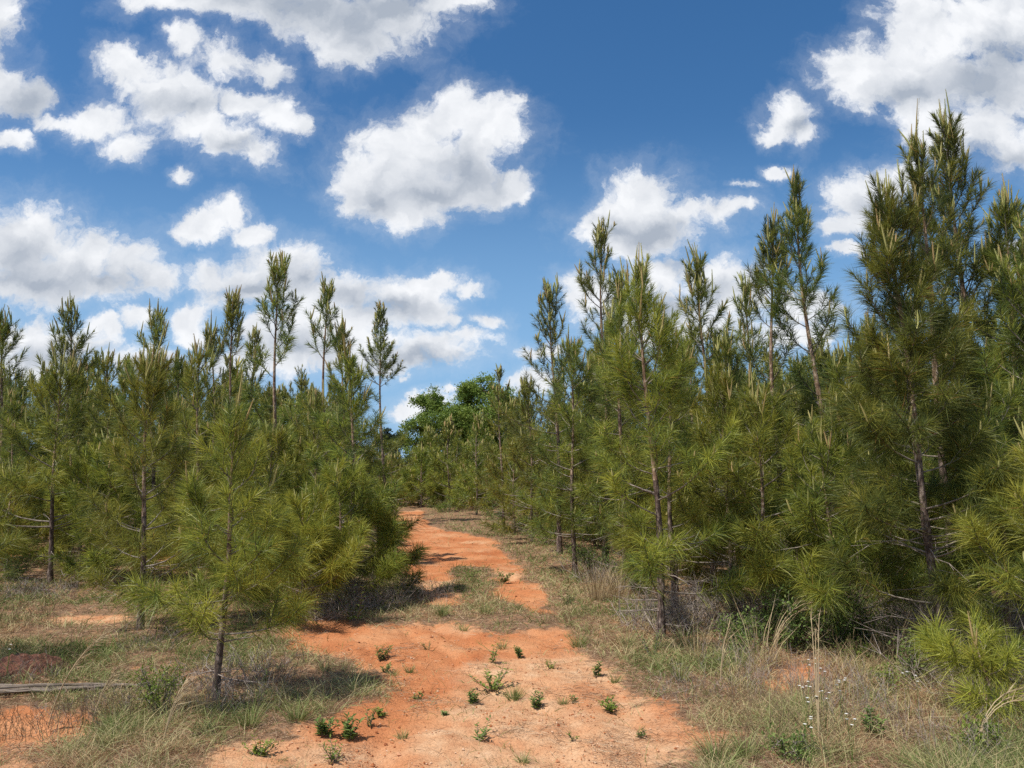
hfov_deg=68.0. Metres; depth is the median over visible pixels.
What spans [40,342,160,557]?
pine tree
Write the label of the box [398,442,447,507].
pine sapling
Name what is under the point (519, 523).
bush
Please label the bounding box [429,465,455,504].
pine sapling
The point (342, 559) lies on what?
pine tree
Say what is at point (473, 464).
pine sapling
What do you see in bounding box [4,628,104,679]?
wiry weed
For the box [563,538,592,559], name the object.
bush
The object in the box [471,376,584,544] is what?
pine tree
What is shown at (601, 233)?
pine tree
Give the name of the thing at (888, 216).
pine tree
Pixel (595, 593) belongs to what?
dry stalks
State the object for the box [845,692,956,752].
wiry weed
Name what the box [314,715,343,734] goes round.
weed
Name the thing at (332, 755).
weed
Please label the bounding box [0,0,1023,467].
sky
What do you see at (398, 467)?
pine sapling
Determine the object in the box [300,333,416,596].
pine tree
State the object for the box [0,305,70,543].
pine tree
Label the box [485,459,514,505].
pine sapling
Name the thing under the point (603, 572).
dead brush
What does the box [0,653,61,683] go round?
wiry weed
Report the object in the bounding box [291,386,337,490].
pine tree
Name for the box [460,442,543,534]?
pine tree
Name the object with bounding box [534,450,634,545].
pine sapling
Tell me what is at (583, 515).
pine sapling
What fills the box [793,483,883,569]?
pine sapling
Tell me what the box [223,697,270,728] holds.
grass tuft
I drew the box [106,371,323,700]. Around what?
pine tree
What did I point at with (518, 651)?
weed
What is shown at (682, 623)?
dead brush
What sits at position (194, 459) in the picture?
pine sapling
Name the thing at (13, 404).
pine tree
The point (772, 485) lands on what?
pine sapling
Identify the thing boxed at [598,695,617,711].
weed
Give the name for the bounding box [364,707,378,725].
weed
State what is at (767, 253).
pine tree
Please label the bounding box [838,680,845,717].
wildflower
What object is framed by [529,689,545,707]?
weed
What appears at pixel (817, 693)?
dry stalk
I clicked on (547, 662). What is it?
weed
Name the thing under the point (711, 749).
grass tuft
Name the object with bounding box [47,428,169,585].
pine sapling
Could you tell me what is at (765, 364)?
pine tree
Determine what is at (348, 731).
weed
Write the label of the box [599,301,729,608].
pine tree
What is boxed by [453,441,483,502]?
pine sapling
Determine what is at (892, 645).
dry stalks
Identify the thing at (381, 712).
weed
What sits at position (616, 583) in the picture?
dry stalks
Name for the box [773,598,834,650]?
dry stalk
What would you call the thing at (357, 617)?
weed
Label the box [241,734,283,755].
weed
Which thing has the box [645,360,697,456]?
pine tree
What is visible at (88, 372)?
pine tree
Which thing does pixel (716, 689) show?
wiry weed
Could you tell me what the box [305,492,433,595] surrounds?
pine tree
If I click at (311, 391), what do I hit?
pine tree
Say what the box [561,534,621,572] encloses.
bush
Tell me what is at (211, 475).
pine sapling
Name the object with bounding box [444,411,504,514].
pine tree
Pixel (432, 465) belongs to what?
pine sapling
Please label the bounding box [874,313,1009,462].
pine tree
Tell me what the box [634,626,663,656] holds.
weed
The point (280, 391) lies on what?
pine tree
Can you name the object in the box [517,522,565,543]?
bush
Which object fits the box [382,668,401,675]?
grass tuft
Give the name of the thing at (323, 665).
grass tuft
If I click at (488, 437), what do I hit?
pine tree
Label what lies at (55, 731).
wiry weed
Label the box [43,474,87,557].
pine sapling
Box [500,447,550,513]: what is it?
pine sapling
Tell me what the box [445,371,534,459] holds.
broadleaf tree
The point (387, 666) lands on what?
weed
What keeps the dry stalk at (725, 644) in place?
on the ground at (446, 551)
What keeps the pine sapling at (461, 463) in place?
on the ground at (446, 551)
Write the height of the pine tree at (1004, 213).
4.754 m
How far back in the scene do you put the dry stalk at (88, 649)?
4.86 m
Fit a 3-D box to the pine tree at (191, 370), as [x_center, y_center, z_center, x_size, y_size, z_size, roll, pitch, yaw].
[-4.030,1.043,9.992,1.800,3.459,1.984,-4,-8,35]
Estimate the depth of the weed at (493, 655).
6.39 m
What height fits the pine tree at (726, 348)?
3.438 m
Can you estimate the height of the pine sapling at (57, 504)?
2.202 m
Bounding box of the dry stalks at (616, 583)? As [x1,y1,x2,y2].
[599,564,632,594]
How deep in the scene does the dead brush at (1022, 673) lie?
5.50 m
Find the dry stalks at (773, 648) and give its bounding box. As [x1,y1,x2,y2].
[713,600,802,669]
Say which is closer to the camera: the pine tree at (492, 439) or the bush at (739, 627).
the bush at (739, 627)
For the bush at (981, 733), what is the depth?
4.21 m
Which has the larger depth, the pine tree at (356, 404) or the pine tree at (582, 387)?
the pine tree at (582, 387)
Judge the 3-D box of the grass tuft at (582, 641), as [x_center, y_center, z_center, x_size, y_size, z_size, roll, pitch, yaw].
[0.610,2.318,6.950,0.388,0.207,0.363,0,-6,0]
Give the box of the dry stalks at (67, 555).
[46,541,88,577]
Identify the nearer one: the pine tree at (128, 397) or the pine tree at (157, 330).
the pine tree at (157, 330)
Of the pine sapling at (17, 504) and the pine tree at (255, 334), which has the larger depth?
the pine tree at (255, 334)
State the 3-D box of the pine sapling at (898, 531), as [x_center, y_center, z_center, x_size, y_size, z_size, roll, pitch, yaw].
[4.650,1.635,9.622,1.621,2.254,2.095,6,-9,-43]
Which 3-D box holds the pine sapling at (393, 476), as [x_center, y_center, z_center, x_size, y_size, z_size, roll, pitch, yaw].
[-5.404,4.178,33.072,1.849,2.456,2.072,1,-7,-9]
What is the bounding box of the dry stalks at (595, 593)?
[573,559,620,600]
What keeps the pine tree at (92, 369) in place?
on the ground at (446, 551)
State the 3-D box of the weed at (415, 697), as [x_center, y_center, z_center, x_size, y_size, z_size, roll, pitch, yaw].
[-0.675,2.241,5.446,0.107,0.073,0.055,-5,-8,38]
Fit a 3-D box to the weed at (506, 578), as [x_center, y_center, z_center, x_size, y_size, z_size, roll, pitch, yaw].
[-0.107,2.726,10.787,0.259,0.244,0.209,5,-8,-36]
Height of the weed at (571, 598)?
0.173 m
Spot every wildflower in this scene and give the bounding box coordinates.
[798,685,809,737]
[803,723,812,765]
[807,659,809,697]
[809,716,815,767]
[824,692,829,731]
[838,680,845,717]
[844,713,853,761]
[850,718,854,766]
[902,671,909,717]
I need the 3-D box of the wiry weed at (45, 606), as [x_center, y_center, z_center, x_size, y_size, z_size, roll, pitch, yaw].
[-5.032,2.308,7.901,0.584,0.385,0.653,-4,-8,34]
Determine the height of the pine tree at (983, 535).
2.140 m
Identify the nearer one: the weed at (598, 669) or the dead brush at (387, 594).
the weed at (598, 669)
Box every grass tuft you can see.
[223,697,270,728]
[275,695,315,722]
[312,657,337,670]
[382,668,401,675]
[392,726,411,739]
[402,664,415,672]
[427,603,459,616]
[451,622,472,630]
[468,600,495,614]
[493,640,510,649]
[493,681,530,700]
[509,750,532,764]
[554,695,571,704]
[559,629,593,647]
[603,670,630,682]
[606,622,646,646]
[655,618,711,646]
[656,657,699,682]
[670,716,760,765]
[713,719,775,760]
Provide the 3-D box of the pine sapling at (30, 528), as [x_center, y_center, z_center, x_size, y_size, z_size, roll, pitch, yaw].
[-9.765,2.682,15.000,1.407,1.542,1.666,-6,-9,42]
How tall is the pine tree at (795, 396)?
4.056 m
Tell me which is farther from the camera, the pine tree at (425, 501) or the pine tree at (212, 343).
the pine tree at (425, 501)
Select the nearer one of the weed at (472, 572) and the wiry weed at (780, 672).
the wiry weed at (780, 672)
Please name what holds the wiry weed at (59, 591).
on the ground at (446, 551)
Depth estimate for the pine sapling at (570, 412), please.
20.88 m
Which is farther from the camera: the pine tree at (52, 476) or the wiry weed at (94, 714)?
the pine tree at (52, 476)
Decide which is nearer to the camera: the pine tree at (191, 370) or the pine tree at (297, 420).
the pine tree at (191, 370)
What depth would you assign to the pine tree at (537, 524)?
11.92 m
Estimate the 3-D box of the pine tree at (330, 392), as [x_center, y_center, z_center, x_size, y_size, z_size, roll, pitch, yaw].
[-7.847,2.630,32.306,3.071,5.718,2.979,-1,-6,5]
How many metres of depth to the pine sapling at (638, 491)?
13.53 m
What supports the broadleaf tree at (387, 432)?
on the ground at (446, 551)
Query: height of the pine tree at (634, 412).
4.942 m
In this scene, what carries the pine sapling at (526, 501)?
on the ground at (446, 551)
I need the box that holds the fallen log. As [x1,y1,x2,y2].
[0,683,180,693]
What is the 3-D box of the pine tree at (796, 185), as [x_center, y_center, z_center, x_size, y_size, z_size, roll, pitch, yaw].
[3.979,-0.051,9.354,1.990,5.525,1.798,-6,-9,40]
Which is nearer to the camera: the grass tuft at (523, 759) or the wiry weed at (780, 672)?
the grass tuft at (523, 759)
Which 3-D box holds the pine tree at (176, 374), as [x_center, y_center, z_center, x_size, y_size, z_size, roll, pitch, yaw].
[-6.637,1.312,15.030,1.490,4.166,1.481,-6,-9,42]
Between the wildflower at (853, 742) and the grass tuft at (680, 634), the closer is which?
the wildflower at (853, 742)
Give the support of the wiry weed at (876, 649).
on the ground at (446, 551)
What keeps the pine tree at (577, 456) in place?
on the ground at (446, 551)
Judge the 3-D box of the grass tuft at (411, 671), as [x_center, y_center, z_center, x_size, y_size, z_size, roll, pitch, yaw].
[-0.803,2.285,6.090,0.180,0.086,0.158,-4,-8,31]
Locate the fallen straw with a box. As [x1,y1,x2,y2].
[0,525,1023,767]
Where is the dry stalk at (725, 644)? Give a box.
[720,617,735,682]
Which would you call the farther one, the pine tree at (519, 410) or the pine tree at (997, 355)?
the pine tree at (519, 410)
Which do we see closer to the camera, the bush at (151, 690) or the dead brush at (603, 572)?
the bush at (151, 690)
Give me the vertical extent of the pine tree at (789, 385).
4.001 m
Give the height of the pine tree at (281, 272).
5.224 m
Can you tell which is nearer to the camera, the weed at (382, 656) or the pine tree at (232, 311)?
the weed at (382, 656)
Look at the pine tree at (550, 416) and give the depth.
30.00 m
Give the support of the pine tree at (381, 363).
on the ground at (446, 551)
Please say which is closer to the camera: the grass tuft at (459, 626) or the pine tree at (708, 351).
the grass tuft at (459, 626)
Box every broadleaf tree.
[375,427,411,461]
[397,384,481,470]
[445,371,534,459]
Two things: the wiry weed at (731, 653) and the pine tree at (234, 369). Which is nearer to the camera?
the wiry weed at (731, 653)
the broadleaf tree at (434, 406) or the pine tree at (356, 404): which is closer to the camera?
the pine tree at (356, 404)
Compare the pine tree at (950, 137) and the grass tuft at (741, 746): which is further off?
the pine tree at (950, 137)
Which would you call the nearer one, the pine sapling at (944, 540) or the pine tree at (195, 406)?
the pine sapling at (944, 540)
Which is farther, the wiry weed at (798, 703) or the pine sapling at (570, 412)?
the pine sapling at (570, 412)
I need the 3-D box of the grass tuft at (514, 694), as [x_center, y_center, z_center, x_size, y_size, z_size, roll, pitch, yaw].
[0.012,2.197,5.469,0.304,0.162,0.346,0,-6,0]
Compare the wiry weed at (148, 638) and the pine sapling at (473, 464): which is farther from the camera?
the pine sapling at (473, 464)
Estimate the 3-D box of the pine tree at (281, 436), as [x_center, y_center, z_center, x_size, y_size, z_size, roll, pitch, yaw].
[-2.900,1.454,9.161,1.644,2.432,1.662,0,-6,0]
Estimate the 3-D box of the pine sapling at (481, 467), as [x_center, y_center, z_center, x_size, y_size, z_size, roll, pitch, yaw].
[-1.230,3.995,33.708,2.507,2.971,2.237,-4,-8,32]
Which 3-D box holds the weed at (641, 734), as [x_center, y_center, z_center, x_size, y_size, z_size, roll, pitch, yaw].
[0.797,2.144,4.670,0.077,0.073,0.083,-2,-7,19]
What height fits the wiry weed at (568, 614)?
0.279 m
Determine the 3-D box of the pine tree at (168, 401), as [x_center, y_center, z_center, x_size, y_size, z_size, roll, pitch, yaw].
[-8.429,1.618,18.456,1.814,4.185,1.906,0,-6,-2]
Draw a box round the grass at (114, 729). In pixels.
[0,503,1023,767]
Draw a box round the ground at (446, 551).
[0,495,1023,767]
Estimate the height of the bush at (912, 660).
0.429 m
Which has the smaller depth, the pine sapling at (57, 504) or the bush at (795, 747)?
the bush at (795, 747)
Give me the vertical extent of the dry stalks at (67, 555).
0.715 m
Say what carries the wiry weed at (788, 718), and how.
on the ground at (446, 551)
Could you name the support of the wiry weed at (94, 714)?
on the ground at (446, 551)
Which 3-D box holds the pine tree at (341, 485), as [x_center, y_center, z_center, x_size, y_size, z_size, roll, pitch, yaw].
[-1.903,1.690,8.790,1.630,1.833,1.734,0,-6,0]
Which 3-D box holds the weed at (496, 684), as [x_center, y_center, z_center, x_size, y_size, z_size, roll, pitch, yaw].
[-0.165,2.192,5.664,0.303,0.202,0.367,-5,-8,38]
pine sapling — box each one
[0,433,132,578]
[0,455,73,575]
[2,448,44,544]
[15,502,49,547]
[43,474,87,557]
[45,416,141,549]
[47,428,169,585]
[154,447,227,566]
[162,419,221,558]
[177,434,285,569]
[192,418,353,595]
[310,403,382,499]
[331,451,381,531]
[372,428,401,498]
[375,456,405,501]
[393,464,412,504]
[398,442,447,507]
[399,462,432,505]
[403,447,452,503]
[409,424,453,504]
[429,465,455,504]
[440,464,485,507]
[451,449,484,505]
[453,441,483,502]
[462,443,509,504]
[467,446,500,505]
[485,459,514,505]
[497,421,539,487]
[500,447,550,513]
[506,451,539,514]
[511,465,540,516]
[521,400,596,524]
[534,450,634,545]
[538,443,588,533]
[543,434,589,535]
[562,479,603,540]
[601,440,673,554]
[611,464,726,571]
[613,485,726,598]
[703,454,803,575]
[758,438,851,573]
[792,449,944,600]
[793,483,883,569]
[836,500,941,576]
[899,453,1001,580]
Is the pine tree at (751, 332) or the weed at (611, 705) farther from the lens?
the pine tree at (751, 332)
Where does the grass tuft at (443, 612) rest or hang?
on the ground at (446, 551)
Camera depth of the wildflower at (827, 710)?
4.50 m
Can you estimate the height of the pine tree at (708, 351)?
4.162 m
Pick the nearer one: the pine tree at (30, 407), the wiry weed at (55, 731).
the wiry weed at (55, 731)
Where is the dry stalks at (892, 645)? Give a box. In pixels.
[850,598,928,656]
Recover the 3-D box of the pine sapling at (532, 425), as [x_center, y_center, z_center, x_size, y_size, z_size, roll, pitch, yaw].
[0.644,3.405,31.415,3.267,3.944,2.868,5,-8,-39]
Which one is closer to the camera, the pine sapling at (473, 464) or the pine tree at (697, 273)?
the pine tree at (697, 273)
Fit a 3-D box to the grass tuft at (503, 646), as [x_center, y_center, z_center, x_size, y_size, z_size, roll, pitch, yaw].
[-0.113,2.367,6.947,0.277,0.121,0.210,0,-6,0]
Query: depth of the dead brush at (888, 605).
7.89 m
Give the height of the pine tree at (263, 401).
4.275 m
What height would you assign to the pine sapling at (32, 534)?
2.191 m
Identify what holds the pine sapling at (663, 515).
on the ground at (446, 551)
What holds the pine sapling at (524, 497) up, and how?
on the ground at (446, 551)
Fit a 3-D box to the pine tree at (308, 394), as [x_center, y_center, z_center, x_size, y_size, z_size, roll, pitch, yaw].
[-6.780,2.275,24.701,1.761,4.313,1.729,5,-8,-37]
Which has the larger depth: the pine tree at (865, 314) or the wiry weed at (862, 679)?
the pine tree at (865, 314)
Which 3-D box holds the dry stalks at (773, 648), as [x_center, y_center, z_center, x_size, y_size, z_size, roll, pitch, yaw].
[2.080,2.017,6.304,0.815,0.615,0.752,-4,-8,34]
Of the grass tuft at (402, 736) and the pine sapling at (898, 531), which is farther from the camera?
the pine sapling at (898, 531)
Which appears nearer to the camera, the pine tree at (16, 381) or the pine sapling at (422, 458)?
the pine tree at (16, 381)
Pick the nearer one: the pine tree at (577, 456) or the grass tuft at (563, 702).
the grass tuft at (563, 702)
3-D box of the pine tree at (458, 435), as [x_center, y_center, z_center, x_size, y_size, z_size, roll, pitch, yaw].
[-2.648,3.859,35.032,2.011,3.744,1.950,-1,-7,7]
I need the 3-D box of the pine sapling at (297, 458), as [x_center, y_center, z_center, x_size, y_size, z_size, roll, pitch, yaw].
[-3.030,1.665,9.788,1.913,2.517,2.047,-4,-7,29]
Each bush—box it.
[0,546,48,581]
[60,549,127,576]
[124,650,188,713]
[423,496,455,511]
[469,502,518,519]
[505,513,529,530]
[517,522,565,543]
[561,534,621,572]
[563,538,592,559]
[597,553,668,591]
[708,601,770,652]
[743,577,849,651]
[759,721,826,763]
[781,563,889,647]
[828,597,908,647]
[830,637,875,662]
[868,655,907,693]
[888,627,930,680]
[950,709,1006,753]
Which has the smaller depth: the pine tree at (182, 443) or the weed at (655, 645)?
the weed at (655, 645)
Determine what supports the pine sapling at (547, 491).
on the ground at (446, 551)
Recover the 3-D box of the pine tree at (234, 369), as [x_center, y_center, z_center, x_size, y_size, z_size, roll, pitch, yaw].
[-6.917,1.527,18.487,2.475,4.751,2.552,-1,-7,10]
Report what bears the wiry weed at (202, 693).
on the ground at (446, 551)
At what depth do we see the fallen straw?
5.50 m
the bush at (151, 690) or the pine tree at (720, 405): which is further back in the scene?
the pine tree at (720, 405)
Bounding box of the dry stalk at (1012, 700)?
[980,684,1023,732]
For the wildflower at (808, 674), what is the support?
on the ground at (446, 551)
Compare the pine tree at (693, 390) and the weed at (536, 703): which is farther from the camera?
the pine tree at (693, 390)
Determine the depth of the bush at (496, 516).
23.96 m
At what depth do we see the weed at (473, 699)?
5.31 m
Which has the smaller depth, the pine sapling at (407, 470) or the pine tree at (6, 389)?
the pine tree at (6, 389)
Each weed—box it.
[0,592,60,628]
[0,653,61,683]
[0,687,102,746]
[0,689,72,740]
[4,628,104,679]
[23,671,153,737]
[30,577,79,602]
[60,670,168,734]
[114,622,182,654]
[154,672,234,718]
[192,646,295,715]
[241,632,330,689]
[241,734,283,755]
[260,668,269,687]
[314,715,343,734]
[318,734,341,761]
[334,584,365,623]
[340,712,364,739]
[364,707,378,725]
[374,644,392,660]
[375,707,386,716]
[379,662,392,671]
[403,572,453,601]
[413,691,423,700]
[462,563,480,576]
[465,662,512,690]
[466,688,479,703]
[471,715,491,740]
[488,643,500,661]
[497,567,513,582]
[513,645,523,657]
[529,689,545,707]
[539,598,600,628]
[545,659,555,668]
[558,590,578,603]
[566,731,579,740]
[568,694,577,701]
[591,661,602,676]
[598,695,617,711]
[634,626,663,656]
[636,726,645,737]
[649,660,740,703]
[687,629,775,674]
[690,658,780,712]
[723,633,825,699]
[723,681,856,759]
[742,678,864,728]
[787,651,884,700]
[793,665,909,728]
[822,629,934,680]
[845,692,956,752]
[859,705,886,737]
[892,694,1012,767]
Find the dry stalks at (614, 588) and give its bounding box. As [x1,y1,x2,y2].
[591,558,636,600]
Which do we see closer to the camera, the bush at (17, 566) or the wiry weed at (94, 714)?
the wiry weed at (94, 714)
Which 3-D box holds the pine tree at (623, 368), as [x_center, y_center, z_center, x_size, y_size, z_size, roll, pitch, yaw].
[1.413,0.489,7.303,1.892,3.953,1.762,-4,-7,29]
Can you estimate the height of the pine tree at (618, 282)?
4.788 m
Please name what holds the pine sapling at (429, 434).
on the ground at (446, 551)
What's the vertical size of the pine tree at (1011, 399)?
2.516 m
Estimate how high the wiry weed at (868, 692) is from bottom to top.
0.356 m
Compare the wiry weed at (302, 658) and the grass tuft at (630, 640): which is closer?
the wiry weed at (302, 658)
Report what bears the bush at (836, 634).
on the ground at (446, 551)
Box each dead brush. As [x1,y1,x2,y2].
[0,559,97,600]
[154,641,310,693]
[278,586,372,620]
[313,570,428,612]
[562,551,667,587]
[610,565,738,637]
[623,558,823,629]
[797,567,948,632]
[815,571,1020,656]
[854,554,1023,659]
[859,593,1023,706]
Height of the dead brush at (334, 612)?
0.485 m
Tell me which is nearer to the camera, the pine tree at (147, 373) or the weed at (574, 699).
the weed at (574, 699)
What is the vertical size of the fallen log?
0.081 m
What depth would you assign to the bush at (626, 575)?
10.01 m
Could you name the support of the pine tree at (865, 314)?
on the ground at (446, 551)
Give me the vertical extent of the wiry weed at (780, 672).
0.378 m
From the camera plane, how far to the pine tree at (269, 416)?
12.85 m
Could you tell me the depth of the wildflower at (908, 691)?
4.85 m
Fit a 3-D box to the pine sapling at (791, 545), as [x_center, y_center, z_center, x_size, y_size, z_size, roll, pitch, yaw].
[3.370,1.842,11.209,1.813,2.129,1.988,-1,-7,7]
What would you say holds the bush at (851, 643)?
on the ground at (446, 551)
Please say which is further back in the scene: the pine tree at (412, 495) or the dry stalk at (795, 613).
the pine tree at (412, 495)
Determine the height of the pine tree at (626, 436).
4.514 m
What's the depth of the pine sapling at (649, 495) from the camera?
11.95 m
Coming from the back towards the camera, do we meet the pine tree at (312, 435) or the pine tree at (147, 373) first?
the pine tree at (312, 435)
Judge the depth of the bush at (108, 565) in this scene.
11.07 m
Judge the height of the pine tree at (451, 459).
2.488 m
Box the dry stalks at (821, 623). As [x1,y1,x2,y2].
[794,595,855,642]
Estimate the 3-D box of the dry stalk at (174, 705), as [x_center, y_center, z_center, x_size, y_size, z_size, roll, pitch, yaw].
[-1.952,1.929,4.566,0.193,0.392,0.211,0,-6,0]
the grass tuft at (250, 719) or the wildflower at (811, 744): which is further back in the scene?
the grass tuft at (250, 719)
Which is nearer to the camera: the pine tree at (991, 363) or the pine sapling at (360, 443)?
the pine tree at (991, 363)
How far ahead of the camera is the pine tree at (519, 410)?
35.98 m
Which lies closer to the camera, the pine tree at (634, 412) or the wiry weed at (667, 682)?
the wiry weed at (667, 682)
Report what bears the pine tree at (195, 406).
on the ground at (446, 551)
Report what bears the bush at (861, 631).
on the ground at (446, 551)
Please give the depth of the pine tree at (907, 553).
8.57 m
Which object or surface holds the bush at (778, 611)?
on the ground at (446, 551)
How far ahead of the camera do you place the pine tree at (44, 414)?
17.41 m
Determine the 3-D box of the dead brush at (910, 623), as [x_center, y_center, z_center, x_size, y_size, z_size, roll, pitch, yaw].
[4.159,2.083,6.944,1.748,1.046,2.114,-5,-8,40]
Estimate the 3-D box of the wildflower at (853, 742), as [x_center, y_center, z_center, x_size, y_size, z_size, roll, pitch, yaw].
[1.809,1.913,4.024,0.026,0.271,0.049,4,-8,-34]
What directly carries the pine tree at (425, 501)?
on the ground at (446, 551)
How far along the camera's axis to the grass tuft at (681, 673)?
5.79 m
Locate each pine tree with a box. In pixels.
[0,295,132,555]
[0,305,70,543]
[0,339,148,582]
[0,369,27,450]
[0,372,66,540]
[0,382,45,548]
[0,523,37,606]
[16,362,73,539]
[19,377,40,456]
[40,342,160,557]
[44,366,111,542]
[59,356,101,449]
[61,373,93,460]
[66,319,219,630]
[71,384,104,449]
[76,369,169,549]
[84,346,118,490]
[102,298,192,562]
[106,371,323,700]
[113,352,157,525]
[114,335,247,593]
[123,395,217,582]
[130,371,190,513]
[132,372,184,536]
[146,347,200,495]
[150,362,214,472]
[176,310,239,535]
[187,392,207,440]
[192,284,263,508]
[198,353,260,423]
[203,405,333,597]
[206,249,335,535]
[217,373,242,434]
[219,482,376,628]
[223,323,294,515]
[225,384,304,509]
[256,390,278,423]
[276,271,376,493]
[276,383,290,427]
[276,453,411,604]
[277,380,373,590]
[279,364,312,441]
[282,394,311,484]
[288,385,332,494]
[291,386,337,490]
[292,390,312,455]
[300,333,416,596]
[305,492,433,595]
[313,314,382,519]
[325,382,341,407]
[332,383,367,461]
[349,300,415,506]
[373,449,425,513]
[394,454,438,505]
[423,413,481,510]
[438,428,472,503]
[439,451,459,505]
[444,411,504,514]
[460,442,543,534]
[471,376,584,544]
[473,364,533,531]
[480,429,496,456]
[480,436,497,506]
[494,398,522,453]
[495,275,625,553]
[505,390,534,451]
[511,324,637,572]
[524,385,567,459]
[538,334,631,526]
[541,211,665,568]
[543,391,563,438]
[544,322,662,549]
[567,256,682,581]
[569,404,653,502]
[579,243,770,638]
[585,323,684,520]
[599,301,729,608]
[633,354,773,612]
[637,239,785,589]
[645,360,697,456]
[653,332,712,473]
[654,350,705,452]
[662,326,817,602]
[662,360,862,632]
[686,326,746,566]
[694,356,774,501]
[713,271,805,566]
[729,208,842,584]
[745,164,909,595]
[745,343,789,456]
[748,351,804,538]
[751,339,908,558]
[752,400,947,643]
[756,337,938,604]
[763,366,803,444]
[764,333,849,558]
[806,159,1023,669]
[846,352,1001,611]
[850,98,1021,638]
[856,311,899,449]
[874,289,938,461]
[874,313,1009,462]
[886,89,1023,628]
[897,601,1023,728]
[908,173,1023,634]
[912,374,1023,653]
[925,210,1023,616]
[927,270,1023,477]
[931,416,1023,708]
[969,308,996,386]
[985,280,1023,457]
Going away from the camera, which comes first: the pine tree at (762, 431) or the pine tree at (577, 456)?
the pine tree at (762, 431)
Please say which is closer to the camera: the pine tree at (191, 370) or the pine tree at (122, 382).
the pine tree at (191, 370)
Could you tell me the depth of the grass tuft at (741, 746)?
4.23 m
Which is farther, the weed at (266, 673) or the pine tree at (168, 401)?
the pine tree at (168, 401)
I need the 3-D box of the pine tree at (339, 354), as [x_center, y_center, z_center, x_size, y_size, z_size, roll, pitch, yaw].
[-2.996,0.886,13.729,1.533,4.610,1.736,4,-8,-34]
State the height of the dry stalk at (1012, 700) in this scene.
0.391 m
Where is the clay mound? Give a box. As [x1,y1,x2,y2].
[0,653,82,680]
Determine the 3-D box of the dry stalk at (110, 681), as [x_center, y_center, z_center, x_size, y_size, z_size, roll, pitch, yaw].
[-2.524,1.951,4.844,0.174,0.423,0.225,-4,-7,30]
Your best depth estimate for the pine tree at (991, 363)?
13.63 m
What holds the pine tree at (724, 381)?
on the ground at (446, 551)
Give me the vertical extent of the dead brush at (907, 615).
1.036 m
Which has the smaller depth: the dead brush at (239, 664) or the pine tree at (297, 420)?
the dead brush at (239, 664)
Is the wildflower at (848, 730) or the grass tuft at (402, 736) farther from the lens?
the grass tuft at (402, 736)
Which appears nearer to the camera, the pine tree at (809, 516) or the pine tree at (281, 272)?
the pine tree at (809, 516)
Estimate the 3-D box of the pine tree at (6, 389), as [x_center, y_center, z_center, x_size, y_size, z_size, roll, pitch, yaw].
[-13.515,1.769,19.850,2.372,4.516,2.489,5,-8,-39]
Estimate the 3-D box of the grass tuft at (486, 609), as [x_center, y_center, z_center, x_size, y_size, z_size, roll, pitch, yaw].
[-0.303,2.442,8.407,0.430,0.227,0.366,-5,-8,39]
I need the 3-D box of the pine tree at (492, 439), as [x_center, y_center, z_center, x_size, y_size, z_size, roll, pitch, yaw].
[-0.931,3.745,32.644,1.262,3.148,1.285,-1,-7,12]
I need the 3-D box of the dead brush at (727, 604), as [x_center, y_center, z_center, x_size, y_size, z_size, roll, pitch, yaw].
[2.285,2.293,8.116,2.043,0.785,1.825,5,-8,-39]
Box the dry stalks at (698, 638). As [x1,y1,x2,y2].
[665,607,725,656]
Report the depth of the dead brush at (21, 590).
9.63 m
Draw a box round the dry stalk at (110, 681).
[91,661,128,723]
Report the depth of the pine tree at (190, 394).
28.52 m
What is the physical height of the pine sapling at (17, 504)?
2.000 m
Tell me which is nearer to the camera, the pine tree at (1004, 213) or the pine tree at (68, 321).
the pine tree at (1004, 213)
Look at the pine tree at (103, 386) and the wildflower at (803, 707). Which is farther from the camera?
the pine tree at (103, 386)
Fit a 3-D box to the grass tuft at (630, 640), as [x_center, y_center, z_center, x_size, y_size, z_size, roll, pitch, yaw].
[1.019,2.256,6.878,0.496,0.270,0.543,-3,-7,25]
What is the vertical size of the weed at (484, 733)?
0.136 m
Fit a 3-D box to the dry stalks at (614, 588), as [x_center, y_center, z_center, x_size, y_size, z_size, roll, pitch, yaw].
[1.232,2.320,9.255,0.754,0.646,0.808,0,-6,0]
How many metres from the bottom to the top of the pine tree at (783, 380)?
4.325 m
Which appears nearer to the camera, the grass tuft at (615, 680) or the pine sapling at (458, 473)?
the grass tuft at (615, 680)
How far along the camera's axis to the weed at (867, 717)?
4.53 m
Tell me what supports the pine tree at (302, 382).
on the ground at (446, 551)
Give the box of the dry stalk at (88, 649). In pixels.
[48,627,115,727]
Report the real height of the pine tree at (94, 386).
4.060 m
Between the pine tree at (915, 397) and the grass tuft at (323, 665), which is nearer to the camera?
the grass tuft at (323, 665)
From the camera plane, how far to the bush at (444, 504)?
28.47 m
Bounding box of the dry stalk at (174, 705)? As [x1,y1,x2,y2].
[163,673,203,740]
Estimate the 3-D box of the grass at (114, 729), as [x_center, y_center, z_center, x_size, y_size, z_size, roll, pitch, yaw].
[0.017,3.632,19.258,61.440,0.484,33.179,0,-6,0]
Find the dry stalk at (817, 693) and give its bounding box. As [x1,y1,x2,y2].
[805,609,827,734]

